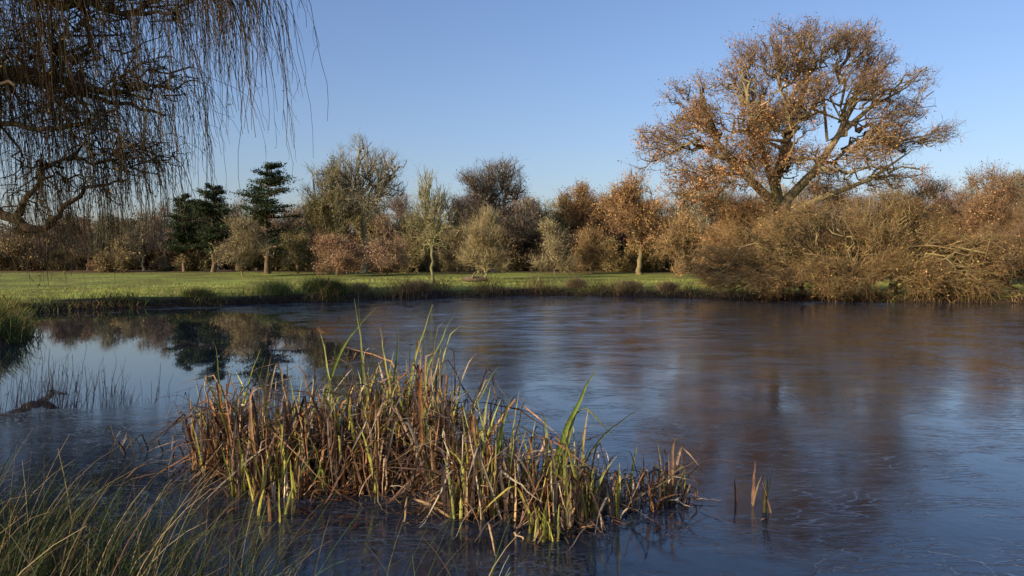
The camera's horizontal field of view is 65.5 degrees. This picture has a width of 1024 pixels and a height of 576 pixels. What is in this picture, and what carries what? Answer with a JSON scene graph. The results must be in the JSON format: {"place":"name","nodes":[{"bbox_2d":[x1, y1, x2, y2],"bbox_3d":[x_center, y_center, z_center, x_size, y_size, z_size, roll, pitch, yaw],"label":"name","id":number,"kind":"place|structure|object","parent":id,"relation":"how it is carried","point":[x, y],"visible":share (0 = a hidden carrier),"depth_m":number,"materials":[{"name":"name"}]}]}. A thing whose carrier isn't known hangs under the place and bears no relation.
{"place":"outdoors","nodes":[
{"label":"outdoors","id":0,"kind":"place"},
{"bbox_2d":[0,295,1023,575],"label":"pond water","id":1,"kind":"structure","parent":0,"point":[880,439],"depth_m":10.55,"materials":[{"name":"blue liquid"}]},
{"bbox_2d":[103,299,556,521],"bbox_3d":[-2.110,0.982,7.683,5.237,1.874,3.337,0,2,0],"label":"reed clump","id":2,"kind":"object","parent":1,"relation":"in","point":[320,450],"visible":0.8,"depth_m":7.33,"materials":[{"name":"plant"}]},
{"bbox_2d":[135,474,765,547],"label":"fallen leaves","id":3,"kind":"object","parent":1,"relation":"on","point":[425,510],"visible":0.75,"depth_m":6.31,"materials":[{"name":"brown plant"}]},
{"bbox_2d":[355,366,748,555],"bbox_3d":[0.282,1.291,6.449,3.449,1.321,2.134,0,2,0],"label":"reed clump","id":4,"kind":"object","parent":1,"relation":"in","point":[568,495],"visible":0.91,"depth_m":6.38,"materials":[{"name":"plant"}]},
{"bbox_2d":[734,465,772,512],"bbox_3d":[2.018,1.696,6.614,0.132,0.495,0.372,-1,2,-26],"label":"reed stump","id":5,"kind":"object","parent":1,"relation":"in","point":[765,504],"visible":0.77,"depth_m":6.51,"materials":[{"name":"brown plant"}]},
{"bbox_2d":[0,267,1023,575],"bbox_3d":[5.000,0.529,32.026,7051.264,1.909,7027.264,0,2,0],"label":"ground","id":6,"kind":"structure","parent":0,"point":[10,281],"depth_m":55.91,"materials":[{"name":"green plant"}]},
{"bbox_2d":[0,0,327,296],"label":"weeping willow tree","id":7,"kind":"object","parent":6,"relation":"on","point":[52,80],"visible":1,"depth_m":30.09,"materials":[{"name":"brown plant"}]},
{"bbox_2d":[154,193,209,270],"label":"pine tree","id":8,"kind":"object","parent":6,"relation":"on","point":[180,237],"visible":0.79,"depth_m":98.23,"materials":[{"name":"green plant"}]},
{"bbox_2d":[172,182,243,271],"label":"pine tree","id":9,"kind":"object","parent":6,"relation":"on","point":[210,234],"visible":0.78,"depth_m":95.24,"materials":[{"name":"green plant"}]},
{"bbox_2d":[200,208,274,275],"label":"shrub","id":10,"kind":"object","parent":6,"relation":"on","point":[241,247],"visible":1,"depth_m":81.32,"materials":[{"name":"brown plant"}]},
{"bbox_2d":[207,161,315,273],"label":"cedar tree","id":11,"kind":"object","parent":6,"relation":"on","point":[267,204],"visible":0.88,"depth_m":89.43,"materials":[{"name":"green plant"}]},
{"bbox_2d":[0,424,532,575],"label":"foreground grass","id":12,"kind":"structure","parent":6,"relation":"on","point":[38,558],"depth_m":3.74,"materials":[{"name":"green plant"}]},
{"bbox_2d":[272,229,323,273],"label":"shrub","id":13,"kind":"object","parent":6,"relation":"on","point":[299,250],"visible":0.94,"depth_m":87.28,"materials":[{"name":"green plant"}]},
{"bbox_2d":[296,150,361,272],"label":"bare tree","id":14,"kind":"object","parent":6,"relation":"on","point":[327,220],"visible":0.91,"depth_m":90.61,"materials":[{"name":"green plant"}]},
{"bbox_2d":[306,227,365,276],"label":"shrub","id":15,"kind":"object","parent":6,"relation":"on","point":[339,258],"visible":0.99,"depth_m":81.23,"materials":[{"name":"brown plant"}]},
{"bbox_2d":[310,132,412,272],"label":"bare tree","id":16,"kind":"object","parent":6,"relation":"on","point":[359,194],"visible":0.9,"depth_m":93.39,"materials":[{"name":"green plant"}]},
{"bbox_2d":[344,212,411,275],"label":"shrub","id":17,"kind":"object","parent":6,"relation":"on","point":[376,260],"visible":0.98,"depth_m":82.84,"materials":[{"name":"brown plant"}]},
{"bbox_2d":[396,212,442,272],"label":"shrub","id":18,"kind":"object","parent":6,"relation":"on","point":[416,244],"visible":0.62,"depth_m":92.33,"materials":[{"name":"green plant"}]},
{"bbox_2d":[391,159,465,283],"bbox_3d":[-5.901,-4.916,59.606,5.897,9.701,4.977,1,2,44],"label":"young tree","id":19,"kind":"object","parent":6,"relation":"on","point":[431,213],"visible":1,"depth_m":59.72,"materials":[{"name":"green plant"}]},
{"bbox_2d":[433,220,479,273],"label":"shrub","id":20,"kind":"object","parent":6,"relation":"on","point":[456,242],"visible":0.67,"depth_m":89.27,"materials":[{"name":"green plant"}]},
{"bbox_2d":[461,272,487,281],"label":"fallen log","id":21,"kind":"object","parent":6,"relation":"on","point":[468,278],"visible":0.89,"depth_m":65.94,"materials":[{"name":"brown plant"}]},
{"bbox_2d":[454,200,515,277],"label":"hazel bush","id":22,"kind":"object","parent":6,"relation":"on","point":[477,239],"visible":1,"depth_m":71.33,"materials":[{"name":"brown plant"}]},
{"bbox_2d":[451,152,545,271],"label":"bare tree","id":23,"kind":"object","parent":6,"relation":"on","point":[490,179],"visible":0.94,"depth_m":98.16,"materials":[{"name":"brown plant"}]},
{"bbox_2d":[0,169,1023,272],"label":"distant woodland","id":24,"kind":"object","parent":6,"relation":"on","point":[575,214],"visible":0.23,"depth_m":106.96,"materials":[{"name":"brown plant"}]},
{"bbox_2d":[0,272,1023,346],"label":"bank sedge","id":25,"kind":"object","parent":6,"relation":"on","point":[14,326],"visible":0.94,"depth_m":45.70,"materials":[{"name":"green plant"}]},
{"bbox_2d":[527,214,581,274],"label":"shrub","id":26,"kind":"object","parent":6,"relation":"on","point":[555,242],"visible":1,"depth_m":85.42,"materials":[{"name":"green plant"}]},
{"bbox_2d":[568,224,620,273],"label":"shrub","id":27,"kind":"object","parent":6,"relation":"on","point":[588,242],"visible":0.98,"depth_m":91.10,"materials":[{"name":"brown plant"}]},
{"bbox_2d":[593,165,693,274],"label":"orange oak tree","id":28,"kind":"object","parent":6,"relation":"on","point":[630,208],"visible":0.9,"depth_m":86.64,"materials":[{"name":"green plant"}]},
{"bbox_2d":[649,208,716,276],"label":"shrub","id":29,"kind":"object","parent":6,"relation":"on","point":[682,221],"visible":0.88,"depth_m":79.48,"materials":[{"name":"brown plant"}]},
{"bbox_2d":[685,186,788,284],"bbox_3d":[17.190,-3.720,59.695,7.745,8.544,9.501,1,2,20],"label":"thorn tree","id":30,"kind":"object","parent":6,"relation":"on","point":[727,215],"visible":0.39,"depth_m":59.21,"materials":[{"name":"brown plant"}]},
{"bbox_2d":[618,12,972,271],"bbox_3d":[21.212,-10.714,62.247,26.318,21.631,14.376,0,2,0],"label":"oak tree","id":31,"kind":"object","parent":6,"relation":"on","point":[793,104],"visible":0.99,"depth_m":60.30,"materials":[{"name":"brown plant"}]},
{"bbox_2d":[674,179,1023,302],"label":"sallow bush","id":32,"kind":"object","parent":6,"relation":"on","point":[925,274],"visible":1,"depth_m":45.42,"materials":[{"name":"brown plant"}]},
{"bbox_2d":[878,172,969,267],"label":"thorn tree","id":33,"kind":"object","parent":6,"relation":"on","point":[922,191],"visible":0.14,"depth_m":65.20,"materials":[{"name":"brown plant"}]},
{"bbox_2d":[919,158,1023,270],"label":"thorn tree","id":34,"kind":"object","parent":6,"relation":"on","point":[986,207],"visible":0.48,"depth_m":60.72,"materials":[{"name":"brown plant"}]},
{"bbox_2d":[963,216,1023,293],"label":"bankside thicket","id":35,"kind":"object","parent":6,"relation":"on","point":[1014,257],"visible":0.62,"depth_m":44.90,"materials":[{"name":"brown plant"}]},
{"bbox_2d":[963,174,1023,264],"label":"thorn tree","id":36,"kind":"object","parent":6,"relation":"on","point":[1021,211],"visible":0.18,"depth_m":57.51,"materials":[{"name":"brown plant"}]},
{"bbox_2d":[0,276,1023,302],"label":"meadow grass","id":37,"kind":"structure","parent":0,"point":[138,291],"depth_m":54.26,"materials":[{"name":"green plant"}]},
{"bbox_2d":[0,0,1023,232],"label":"sky","id":38,"kind":"structure","parent":0,"point":[565,87],"materials":[{"name":"blue"}]}
]}

